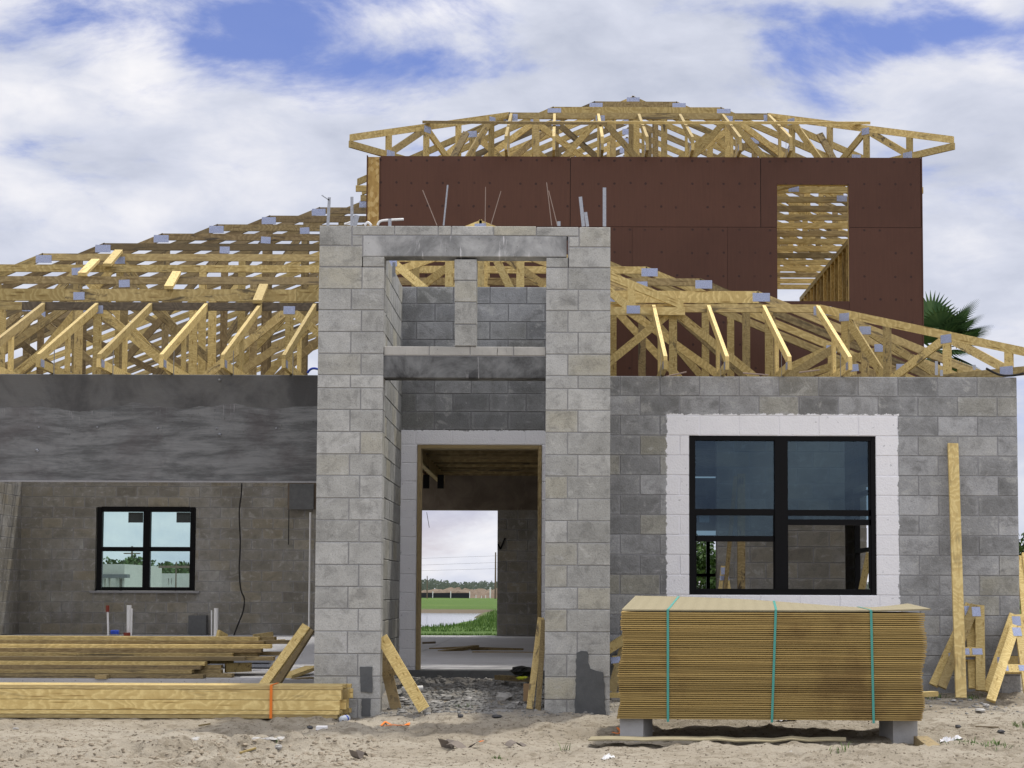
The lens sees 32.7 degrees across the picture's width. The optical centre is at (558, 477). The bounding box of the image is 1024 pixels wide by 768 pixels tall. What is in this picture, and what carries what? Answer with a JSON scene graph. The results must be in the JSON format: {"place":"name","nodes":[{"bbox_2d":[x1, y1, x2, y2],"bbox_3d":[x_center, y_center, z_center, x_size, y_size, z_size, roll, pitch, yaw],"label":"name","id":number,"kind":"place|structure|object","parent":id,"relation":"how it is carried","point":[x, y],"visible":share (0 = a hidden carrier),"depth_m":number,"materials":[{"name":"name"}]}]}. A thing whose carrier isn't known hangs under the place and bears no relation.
{"place":"outdoors","nodes":[
{"label":"outdoors","id":0,"kind":"place"},
{"bbox_2d":[188,615,207,634],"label":"dark block","id":1,"kind":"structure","parent":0,"point":[197,624],"depth_m":33.39,"materials":[{"name":"concrete"}]},
{"bbox_2d":[421,613,480,626],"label":"pond water","id":2,"kind":"structure","parent":0,"point":[429,619],"depth_m":103.08,"materials":[{"name":"grey liquid"}]},
{"bbox_2d":[421,607,496,635],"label":"bank grass","id":3,"kind":"structure","parent":0,"point":[480,621],"depth_m":66.12,"materials":[{"name":"plant"}]},
{"bbox_2d":[0,598,1023,767],"bbox_3d":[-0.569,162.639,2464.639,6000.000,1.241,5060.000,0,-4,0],"label":"ground","id":4,"kind":"structure","parent":0,"point":[933,724],"depth_m":13.76,"materials":[{"name":"sand"}]},
{"bbox_2d":[103,556,117,563],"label":"broadleaf tree","id":5,"kind":"object","parent":4,"relation":"on","point":[110,561],"visible":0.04,"depth_m":150.88,"materials":[{"name":"green plant"}]},
{"bbox_2d":[115,553,142,564],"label":"broadleaf tree","id":6,"kind":"object","parent":4,"relation":"on","point":[127,560],"visible":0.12,"depth_m":152.55,"materials":[{"name":"green plant"}]},
{"bbox_2d":[103,564,161,586],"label":"grey building","id":7,"kind":"structure","parent":4,"relation":"on","point":[122,575],"depth_m":86.06,"materials":[{"name":"concrete"}]},
{"bbox_2d":[129,558,164,571],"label":"broadleaf tree","id":8,"kind":"object","parent":4,"relation":"on","point":[132,562],"visible":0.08,"depth_m":150.63,"materials":[{"name":"green plant"}]},
{"bbox_2d":[156,562,188,572],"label":"broadleaf tree","id":9,"kind":"object","parent":4,"relation":"on","point":[172,570],"visible":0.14,"depth_m":147.07,"materials":[{"name":"green plant"}]},
{"bbox_2d":[158,562,189,586],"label":"utility pole","id":10,"kind":"object","parent":4,"relation":"on","point":[176,567],"visible":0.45,"depth_m":89.84,"materials":[{"name":"grey wood"}]},
{"bbox_2d":[162,573,188,586],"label":"pale building","id":11,"kind":"structure","parent":4,"relation":"on","point":[168,579],"depth_m":99.83,"materials":[{"name":"paint"}]},
{"bbox_2d":[0,682,352,718],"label":"lumber bundle","id":12,"kind":"object","parent":4,"relation":"on","point":[145,700],"visible":0.99,"depth_m":15.36,"materials":[{"name":"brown wood"}]},
{"bbox_2d":[172,561,189,571],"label":"broadleaf tree","id":13,"kind":"object","parent":4,"relation":"on","point":[183,563],"visible":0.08,"depth_m":149.06,"materials":[{"name":"green plant"}]},
{"bbox_2d":[0,736,382,767],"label":"clods","id":14,"kind":"object","parent":4,"relation":"on","point":[258,762],"visible":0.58,"depth_m":12.30,"materials":[{"name":"soil"}]},
{"bbox_2d":[259,623,310,682],"bbox_3d":[-2.605,1.696,16.574,0.501,0.621,0.091,2,-4,-28],"label":"leaning board","id":15,"kind":"object","parent":4,"relation":"on","point":[286,653],"visible":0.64,"depth_m":16.56,"materials":[{"name":"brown wood"}]},
{"bbox_2d":[272,629,314,682],"bbox_3d":[-2.558,1.726,16.723,0.442,0.591,0.093,3,-4,-33],"label":"leaning board","id":16,"kind":"object","parent":4,"relation":"on","point":[284,671],"visible":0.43,"depth_m":16.69,"materials":[{"name":"brown wood"}]},
{"bbox_2d":[339,715,350,721],"bbox_3d":[-1.880,2.128,15.388,0.069,0.069,0.194,-1,-4,11],"label":"plastic bottle","id":17,"kind":"object","parent":4,"relation":"on","point":[345,717],"visible":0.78,"depth_m":15.30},
{"bbox_2d":[349,750,367,758],"bbox_3d":[-1.390,1.921,12.100,0.090,0.068,0.100,-3,-5,44],"label":"card scrap","id":18,"kind":"object","parent":4,"relation":"on","point":[357,754],"visible":1,"depth_m":12.09,"materials":[{"name":"cardboard"}]},
{"bbox_2d":[382,652,400,708],"bbox_3d":[-1.577,1.851,16.138,0.260,0.601,0.069,-1,-4,19],"label":"leaning board","id":19,"kind":"object","parent":4,"relation":"on","point":[392,692],"visible":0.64,"depth_m":16.11,"materials":[{"name":"brown wood"}]},
{"bbox_2d":[381,634,428,711],"bbox_3d":[-1.423,1.783,15.892,0.494,0.709,0.052,0,-4,7],"label":"leaning board","id":20,"kind":"object","parent":4,"relation":"on","point":[404,675],"visible":1,"depth_m":15.87,"materials":[{"name":"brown wood"}]},
{"bbox_2d":[421,589,441,592],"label":"brush mound","id":21,"kind":"object","parent":4,"relation":"on","point":[430,591],"visible":0.15,"depth_m":287.12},
{"bbox_2d":[421,591,469,597],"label":"silt fence","id":22,"kind":"object","parent":4,"relation":"on","point":[448,595],"visible":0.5,"depth_m":255.88,"materials":[{"name":"black fabric"}]},
{"bbox_2d":[438,738,454,748],"bbox_3d":[-0.818,1.969,12.899,0.100,0.082,0.120,-3,-5,38],"label":"card scrap","id":23,"kind":"object","parent":4,"relation":"on","point":[443,743],"visible":0.92,"depth_m":12.88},
{"bbox_2d":[433,587,478,597],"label":"brush mound","id":24,"kind":"object","parent":4,"relation":"on","point":[473,593],"visible":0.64,"depth_m":278.79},
{"bbox_2d":[447,740,480,748],"bbox_3d":[-0.699,1.966,12.799,0.220,0.071,0.140,-1,-4,17],"label":"card scrap","id":25,"kind":"object","parent":4,"relation":"on","point":[457,744],"visible":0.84,"depth_m":12.81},
{"bbox_2d":[474,588,496,597],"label":"brush mound","id":26,"kind":"object","parent":4,"relation":"on","point":[483,593],"visible":0.37,"depth_m":275.49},
{"bbox_2d":[372,675,612,718],"bbox_3d":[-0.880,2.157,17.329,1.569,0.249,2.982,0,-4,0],"label":"rubble","id":27,"kind":"object","parent":4,"relation":"on","point":[452,700],"visible":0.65,"depth_m":16.95,"materials":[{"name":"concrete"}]},
{"bbox_2d":[494,675,529,681],"bbox_3d":[-0.477,2.072,18.003,0.090,0.050,0.511,3,-5,-38],"label":"wood offcut","id":28,"kind":"object","parent":27,"relation":"on","point":[507,677],"visible":0.86,"depth_m":17.98,"materials":[{"name":"brown wood"}]},
{"bbox_2d":[510,666,530,679],"bbox_3d":[-0.374,1.999,17.907,0.277,0.138,0.247,-2,-5,35],"label":"tool bag","id":29,"kind":"object","parent":28,"relation":"on","point":[521,672],"visible":0.88,"depth_m":17.83,"materials":[{"name":"black fabric"}]},
{"bbox_2d":[523,683,528,700],"bbox_3d":[-0.296,2.027,16.463,0.075,0.160,0.120,0,-4,0],"label":"cardboard scrap","id":30,"kind":"object","parent":27,"relation":"on","point":[525,690],"visible":0.57,"depth_m":16.40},
{"bbox_2d":[494,552,495,598],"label":"utility pole","id":31,"kind":"object","parent":4,"relation":"on","point":[495,579],"visible":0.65,"depth_m":239.49,"materials":[{"name":"grey wood"}]},
{"bbox_2d":[496,692,512,700],"bbox_3d":[-0.527,2.113,16.801,0.167,0.088,0.153,0,-4,0],"label":"rock","id":32,"kind":"object","parent":4,"relation":"on","point":[503,696],"visible":1,"depth_m":16.75,"materials":[{"name":"stone"}]},
{"bbox_2d":[0,96,1023,717],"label":"unfinished house","id":33,"kind":"structure","parent":4,"relation":"on","point":[608,386],"depth_m":19.17,"materials":[{"name":"concrete"}]},
{"bbox_2d":[95,674,108,678],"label":"wood offcut","id":34,"kind":"object","parent":33,"relation":"on","point":[102,676],"visible":1,"depth_m":16.79,"materials":[{"name":"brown wood"}]},
{"bbox_2d":[0,673,205,678],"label":"loose board","id":35,"kind":"object","parent":33,"relation":"on","point":[75,675],"visible":1,"depth_m":16.91,"materials":[{"name":"brown wood"}]},
{"bbox_2d":[0,669,194,673],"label":"loose board","id":36,"kind":"object","parent":35,"relation":"on","point":[161,671],"visible":1,"depth_m":17.01,"materials":[{"name":"brown wood"}]},
{"bbox_2d":[106,605,108,635],"bbox_3d":[-6.194,2.075,23.914,0.063,0.646,0.046,0,-4,0],"label":"pipe stub","id":37,"kind":"object","parent":33,"relation":"on","point":[107,608],"visible":0.61,"depth_m":23.91,"materials":[{"name":"white plastic"}]},
{"bbox_2d":[123,605,132,635],"bbox_3d":[-5.908,2.071,23.895,0.127,0.652,0.105,0,-4,0],"label":"pipe stub","id":38,"kind":"object","parent":33,"relation":"on","point":[129,620],"visible":0.44,"depth_m":23.89,"materials":[{"name":"white plastic"}]},
{"bbox_2d":[95,506,195,590],"bbox_3d":[-7.995,1.372,33.746,1.920,1.624,0.190,0,-4,0],"label":"garage window","id":39,"kind":"structure","parent":33,"relation":"in","point":[135,514],"depth_m":33.67,"materials":[{"name":"black metal"}]},
{"bbox_2d":[76,673,233,677],"bbox_3d":[-4.814,1.942,17.171,3.202,0.040,0.140,0,-4,0],"label":"loose board","id":40,"kind":"object","parent":33,"relation":"on","point":[221,675],"visible":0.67,"depth_m":17.11,"materials":[{"name":"brown wood"}]},
{"bbox_2d":[195,669,222,673],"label":"loose board","id":41,"kind":"object","parent":40,"relation":"on","point":[218,671],"visible":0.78,"depth_m":17.18,"materials":[{"name":"brown wood"}]},
{"bbox_2d":[0,665,202,669],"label":"loose board","id":42,"kind":"object","parent":41,"relation":"on","point":[197,667],"visible":1,"depth_m":17.09,"materials":[{"name":"brown wood"}]},
{"bbox_2d":[214,608,217,635],"bbox_3d":[-4.708,2.096,23.913,0.062,0.614,0.060,0,-4,0],"label":"pipe stub","id":43,"kind":"object","parent":33,"relation":"on","point":[215,620],"visible":0.4,"depth_m":23.90,"materials":[{"name":"white plastic"}]},
{"bbox_2d":[210,661,233,663],"bbox_3d":[-3.431,1.851,17.591,0.296,0.050,0.040,2,-4,-30],"label":"wood offcut","id":44,"kind":"object","parent":33,"relation":"on","point":[217,662],"visible":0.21,"depth_m":17.58,"materials":[{"name":"brown wood"}]},
{"bbox_2d":[216,630,227,635],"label":"wood offcut","id":45,"kind":"object","parent":33,"relation":"on","point":[220,633],"visible":0.43,"depth_m":21.44,"materials":[{"name":"brown wood"}]},
{"bbox_2d":[225,662,251,672],"bbox_3d":[-3.218,1.904,17.487,0.276,0.094,0.040,3,-4,-33],"label":"wood offcut","id":46,"kind":"object","parent":33,"relation":"on","point":[238,667],"visible":1,"depth_m":17.47,"materials":[{"name":"brown wood"}]},
{"bbox_2d":[207,663,272,666],"bbox_3d":[-3.963,2.073,19.315,1.600,0.035,0.420,0,-4,0],"label":"metal channel","id":47,"kind":"object","parent":33,"relation":"on","point":[261,664],"visible":0.07,"depth_m":19.11,"materials":[{"name":"metal"}]},
{"bbox_2d":[234,660,274,662],"bbox_3d":[-3.991,2.026,19.368,1.600,0.035,0.420,0,-4,0],"label":"metal channel","id":48,"kind":"object","parent":47,"relation":"on","point":[253,661],"visible":0.14,"depth_m":19.16,"materials":[{"name":"metal"}]},
{"bbox_2d":[253,632,272,636],"bbox_3d":[-3.564,1.900,20.995,0.259,0.087,0.040,3,-5,-36],"label":"wood offcut","id":49,"kind":"object","parent":33,"relation":"on","point":[266,634],"visible":0.64,"depth_m":20.99,"materials":[{"name":"brown wood"}]},
{"bbox_2d":[286,666,313,677],"bbox_3d":[-2.614,1.954,17.509,0.140,0.098,0.817,-1,-4,11],"label":"wood offcut","id":50,"kind":"object","parent":33,"relation":"on","point":[300,671],"visible":0.57,"depth_m":17.47,"materials":[{"name":"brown wood"}]},
{"bbox_2d":[382,669,396,677],"bbox_3d":[-1.555,1.800,16.051,0.150,0.097,0.040,-1,-4,13],"label":"wood offcut","id":51,"kind":"object","parent":33,"relation":"on","point":[388,673],"visible":0.79,"depth_m":16.03,"materials":[{"name":"brown wood"}]},
{"bbox_2d":[438,645,478,650],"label":"floor board","id":52,"kind":"object","parent":33,"relation":"on","point":[464,648],"visible":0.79,"depth_m":25.14,"materials":[{"name":"brown wood"}]},
{"bbox_2d":[471,647,523,649],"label":"floor board","id":53,"kind":"object","parent":33,"relation":"on","point":[487,648],"visible":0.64,"depth_m":25.43,"materials":[{"name":"brown wood"}]},
{"bbox_2d":[610,635,622,653],"bbox_3d":[0.582,1.662,17.454,0.280,0.195,0.038,3,-5,-38],"label":"wood offcut","id":54,"kind":"object","parent":33,"relation":"on","point":[616,643],"visible":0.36,"depth_m":17.43,"materials":[{"name":"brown wood"}]},
{"bbox_2d":[697,542,715,588],"bbox_3d":[2.894,1.862,33.691,0.900,1.500,0.080,0,-4,0],"label":"rear window frame","id":55,"kind":"structure","parent":33,"relation":"in","point":[707,575],"depth_m":33.65,"materials":[{"name":"black metal"}]},
{"bbox_2d":[718,566,730,588],"bbox_3d":[2.082,1.298,21.963,0.171,0.385,0.235,0,-4,0],"label":"frame","id":56,"kind":"object","parent":33,"relation":"on","point":[722,574],"visible":0.53,"depth_m":21.95,"materials":[{"name":"brown wood"}]},
{"bbox_2d":[723,542,731,588],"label":"leaning board","id":57,"kind":"object","parent":33,"relation":"on","point":[727,566],"visible":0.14,"depth_m":21.56,"materials":[{"name":"brown wood"}]},
{"bbox_2d":[737,542,744,588],"bbox_3d":[2.242,0.689,21.401,0.095,1.480,0.089,0,-4,0],"label":"standing post","id":58,"kind":"object","parent":33,"relation":"on","point":[740,565],"depth_m":21.33,"materials":[{"name":"brown wood"}]},
{"bbox_2d":[689,436,876,594],"bbox_3d":[2.293,0.388,17.846,1.923,1.644,0.135,0,-4,0],"label":"front window","id":59,"kind":"structure","parent":33,"relation":"in","point":[742,488],"depth_m":17.83,"materials":[{"name":"glass"}]},
{"bbox_2d":[854,525,867,588],"bbox_3d":[4.536,1.044,25.688,0.080,1.700,1.600,0,-4,0],"label":"side window frame","id":60,"kind":"structure","parent":33,"relation":"in","point":[857,550],"depth_m":26.41,"materials":[{"name":"black metal"}]},
{"bbox_2d":[858,552,868,588],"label":"leaning board","id":61,"kind":"object","parent":33,"relation":"on","point":[864,577],"visible":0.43,"depth_m":21.64,"materials":[{"name":"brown wood"}]},
{"bbox_2d":[0,702,1023,767],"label":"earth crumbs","id":62,"kind":"object","parent":4,"relation":"on","point":[527,739],"visible":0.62,"depth_m":13.43,"materials":[{"name":"soil"}]},
{"bbox_2d":[502,740,525,746],"bbox_3d":[-0.338,1.997,13.098,0.160,0.051,0.120,2,-4,-23],"label":"card scrap","id":63,"kind":"object","parent":4,"relation":"on","point":[509,743],"visible":1,"depth_m":13.09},
{"bbox_2d":[526,617,543,708],"bbox_3d":[-0.216,1.709,16.073,0.070,0.845,0.280,-2,-4,26],"label":"leaning board","id":64,"kind":"object","parent":4,"relation":"on","point":[532,684],"visible":1,"depth_m":16.04,"materials":[{"name":"brown wood"}]},
{"bbox_2d":[535,619,544,709],"bbox_3d":[-0.163,1.717,15.967,0.060,0.836,0.210,-1,-4,19],"label":"leaning board","id":65,"kind":"object","parent":4,"relation":"on","point":[540,671],"visible":0.86,"depth_m":15.95,"materials":[{"name":"brown wood"}]},
{"bbox_2d":[601,753,614,759],"bbox_3d":[0.342,1.937,12.100,0.097,0.055,0.087,0,-4,0],"label":"wrapper","id":66,"kind":"object","parent":4,"relation":"on","point":[608,755],"visible":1,"depth_m":12.08,"materials":[{"name":"white plastic"}]},
{"bbox_2d":[610,693,619,697],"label":"wood offcut","id":67,"kind":"object","parent":4,"relation":"on","point":[614,695],"visible":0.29,"depth_m":16.77,"materials":[{"name":"brown wood"}]},
{"bbox_2d":[610,646,621,692],"bbox_3d":[0.668,1.922,17.478,0.431,0.712,0.272,0,-4,0],"label":"frame","id":68,"kind":"object","parent":4,"relation":"on","point":[614,683],"visible":0.26,"depth_m":17.45,"materials":[{"name":"brown wood"}]},
{"bbox_2d":[620,719,652,741],"bbox_3d":[0.628,2.028,14.077,0.190,0.193,0.390,-1,-4,14],"label":"concrete block","id":69,"kind":"object","parent":4,"relation":"on","point":[637,727],"depth_m":13.90,"materials":[{"name":"concrete"}]},
{"bbox_2d":[617,596,930,722],"bbox_3d":[1.732,1.478,14.409,2.479,0.994,1.239,0,-4,3],"label":"plywood stack","id":70,"kind":"object","parent":69,"relation":"on","point":[710,658],"visible":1,"depth_m":13.82,"materials":[{"name":"wood"}]},
{"bbox_2d":[421,578,868,590],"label":"distant wood","id":71,"kind":"object","parent":4,"relation":"on","point":[433,583],"visible":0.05,"depth_m":540.60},
{"bbox_2d":[697,542,715,588],"bbox_3d":[3.066,2.415,38.288,1.573,2.365,1.630,0,-4,0],"label":"broadleaf tree","id":72,"kind":"object","parent":4,"relation":"on","point":[701,557],"visible":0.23,"depth_m":37.98,"materials":[{"name":"green plant"}]},
{"bbox_2d":[588,736,845,742],"bbox_3d":[1.230,2.017,13.452,2.038,0.035,0.257,0,-4,-4],"label":"plywood strip","id":73,"kind":"object","parent":4,"relation":"on","point":[681,738],"visible":1,"depth_m":13.39,"materials":[{"name":"wood"}]},
{"bbox_2d":[609,691,1019,713],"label":"gravel","id":74,"kind":"structure","parent":4,"relation":"on","point":[974,706],"depth_m":16.68,"materials":[{"name":"gravel"}]},
{"bbox_2d":[879,721,917,743],"bbox_3d":[2.743,2.036,14.082,0.200,0.193,0.390,1,-4,-6],"label":"concrete block","id":75,"kind":"object","parent":4,"relation":"on","point":[897,732],"depth_m":13.89,"materials":[{"name":"concrete"}]},
{"bbox_2d":[914,736,939,745],"bbox_3d":[2.880,2.097,13.593,0.110,0.124,0.507,0,-4,-1],"label":"wood block","id":76,"kind":"object","parent":4,"relation":"on","point":[922,740],"depth_m":13.67,"materials":[{"name":"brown wood"}]},
{"bbox_2d":[922,691,938,696],"bbox_3d":[3.429,2.019,16.254,0.218,0.049,0.090,2,-4,-27],"label":"wood offcut","id":77,"kind":"object","parent":4,"relation":"on","point":[930,693],"visible":0.64,"depth_m":16.23,"materials":[{"name":"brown wood"}]},
{"bbox_2d":[929,602,974,688],"bbox_3d":[3.949,1.680,17.492,0.522,0.865,0.323,0,-4,0],"label":"frame","id":78,"kind":"object","parent":4,"relation":"on","point":[941,664],"visible":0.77,"depth_m":17.41,"materials":[{"name":"brown wood"}]},
{"bbox_2d":[940,735,963,741],"bbox_3d":[3.109,2.068,13.796,0.182,0.070,0.130,0,-4,0],"label":"plastic scrap","id":79,"kind":"object","parent":4,"relation":"on","point":[945,739],"visible":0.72,"depth_m":13.78,"materials":[{"name":"white plastic"}]},
{"bbox_2d":[947,443,966,697],"bbox_3d":[3.978,0.902,17.404,0.109,2.553,0.605,0,-4,8],"label":"leaning board","id":80,"kind":"object","parent":4,"relation":"on","point":[957,576],"visible":1,"depth_m":17.38,"materials":[{"name":"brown wood"}]},
{"bbox_2d":[924,291,992,371],"bbox_3d":[8.756,-0.247,40.087,2.687,8.192,2.372,-1,-4,21],"label":"fan palm","id":81,"kind":"object","parent":4,"relation":"on","point":[937,315],"visible":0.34,"depth_m":39.73,"materials":[{"name":"green plant"}]},
{"bbox_2d":[937,603,985,691],"bbox_3d":[4.016,1.687,17.391,0.546,0.871,0.363,0,-4,0],"label":"frame","id":82,"kind":"object","parent":4,"relation":"on","point":[977,614],"visible":0.8,"depth_m":17.35,"materials":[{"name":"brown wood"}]},
{"bbox_2d":[939,738,998,745],"bbox_3d":[3.171,2.044,13.469,0.416,0.079,0.297,0,-4,0],"label":"grass tuft","id":83,"kind":"object","parent":4,"relation":"on","point":[971,742],"visible":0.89,"depth_m":13.47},
{"bbox_2d":[968,736,1012,749],"bbox_3d":[3.344,2.038,13.407,0.252,0.105,0.333,3,-5,-39],"label":"grass tuft","id":84,"kind":"object","parent":4,"relation":"on","point":[995,743],"visible":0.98,"depth_m":13.39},
{"bbox_2d":[985,613,1023,692],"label":"frame","id":85,"kind":"object","parent":4,"relation":"on","point":[1016,619],"visible":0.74,"depth_m":17.47,"materials":[{"name":"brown wood"}]},
{"bbox_2d":[986,624,1023,702],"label":"frame","id":86,"kind":"object","parent":4,"relation":"on","point":[1014,634],"visible":1,"depth_m":17.19,"materials":[{"name":"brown wood"}]},
{"bbox_2d":[1019,555,1023,613],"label":"leaning board","id":87,"kind":"object","parent":4,"relation":"on","point":[1021,581],"visible":0.6,"depth_m":19.96,"materials":[{"name":"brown wood"}]},
{"bbox_2d":[1019,533,1023,555],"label":"broadleaf tree","id":88,"kind":"object","parent":4,"relation":"on","point":[1021,549],"visible":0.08,"depth_m":26.35,"materials":[{"name":"green plant"}]},
{"bbox_2d":[0,0,1023,588],"label":"sky","id":89,"kind":"structure","parent":0,"point":[122,121],"materials":[{"name":"white"}]},
{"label":"loose board","id":90,"kind":"object","parent":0,"visible":0},
{"bbox_2d":[203,665,222,668],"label":"loose board","id":91,"kind":"object","parent":90,"relation":"on","point":[213,667],"visible":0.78,"depth_m":17.25,"materials":[{"name":"brown wood"}]},
{"bbox_2d":[0,660,207,665],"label":"loose board","id":92,"kind":"object","parent":91,"relation":"on","point":[17,662],"visible":1,"depth_m":17.19,"materials":[{"name":"brown wood"}]},
{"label":"loose board","id":93,"kind":"object","parent":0,"visible":0},
{"bbox_2d":[18,660,209,663],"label":"loose board","id":94,"kind":"object","parent":93,"relation":"on","point":[70,660],"visible":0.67,"depth_m":17.36,"materials":[{"name":"brown wood"}]},
{"bbox_2d":[0,656,246,660],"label":"loose board","id":95,"kind":"object","parent":94,"relation":"on","point":[154,658],"visible":1,"depth_m":17.30,"materials":[{"name":"brown wood"}]},
{"bbox_2d":[234,656,274,660],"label":"loose board","id":96,"kind":"object","parent":94,"relation":"on","point":[260,658],"visible":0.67,"depth_m":17.46,"materials":[{"name":"brown wood"}]},
{"bbox_2d":[0,652,233,656],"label":"loose board","id":97,"kind":"object","parent":96,"relation":"on","point":[106,654],"visible":1,"depth_m":17.44,"materials":[{"name":"brown wood"}]},
{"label":"loose board","id":98,"kind":"object","parent":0,"visible":0},
{"bbox_2d":[144,652,259,655],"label":"loose board","id":99,"kind":"object","parent":98,"relation":"on","point":[246,654],"visible":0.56,"depth_m":17.61,"materials":[{"name":"brown wood"}]},
{"bbox_2d":[0,648,262,652],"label":"loose board","id":100,"kind":"object","parent":99,"relation":"on","point":[226,650],"visible":1,"depth_m":17.54,"materials":[{"name":"brown wood"}]},
{"bbox_2d":[260,651,281,655],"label":"loose board","id":101,"kind":"object","parent":98,"relation":"on","point":[270,653],"depth_m":17.78,"materials":[{"name":"brown wood"}]},
{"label":"loose board","id":102,"kind":"object","parent":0,"visible":0},
{"bbox_2d":[0,644,271,648],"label":"loose board","id":103,"kind":"object","parent":102,"relation":"on","point":[246,646],"visible":1,"depth_m":17.60,"materials":[{"name":"brown wood"}]},
{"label":"loose board","id":104,"kind":"object","parent":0,"visible":0},
{"bbox_2d":[0,640,264,644],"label":"loose board","id":105,"kind":"object","parent":104,"relation":"on","point":[114,642],"visible":1,"depth_m":17.73,"materials":[{"name":"brown wood"}]},
{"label":"loose board","id":106,"kind":"object","parent":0,"visible":0},
{"bbox_2d":[168,640,289,643],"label":"loose board","id":107,"kind":"object","parent":106,"relation":"on","point":[276,641],"visible":0.22,"depth_m":17.85,"materials":[{"name":"brown wood"}]},
{"bbox_2d":[0,636,259,640],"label":"loose board","id":108,"kind":"object","parent":107,"relation":"on","point":[128,638],"visible":1,"depth_m":17.85,"materials":[{"name":"brown wood"}]},
{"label":"loose board","id":109,"kind":"object","parent":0,"visible":0},
{"bbox_2d":[0,635,276,639],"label":"loose board","id":110,"kind":"object","parent":109,"relation":"on","point":[267,638],"visible":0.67,"depth_m":18.03,"materials":[{"name":"brown wood"}]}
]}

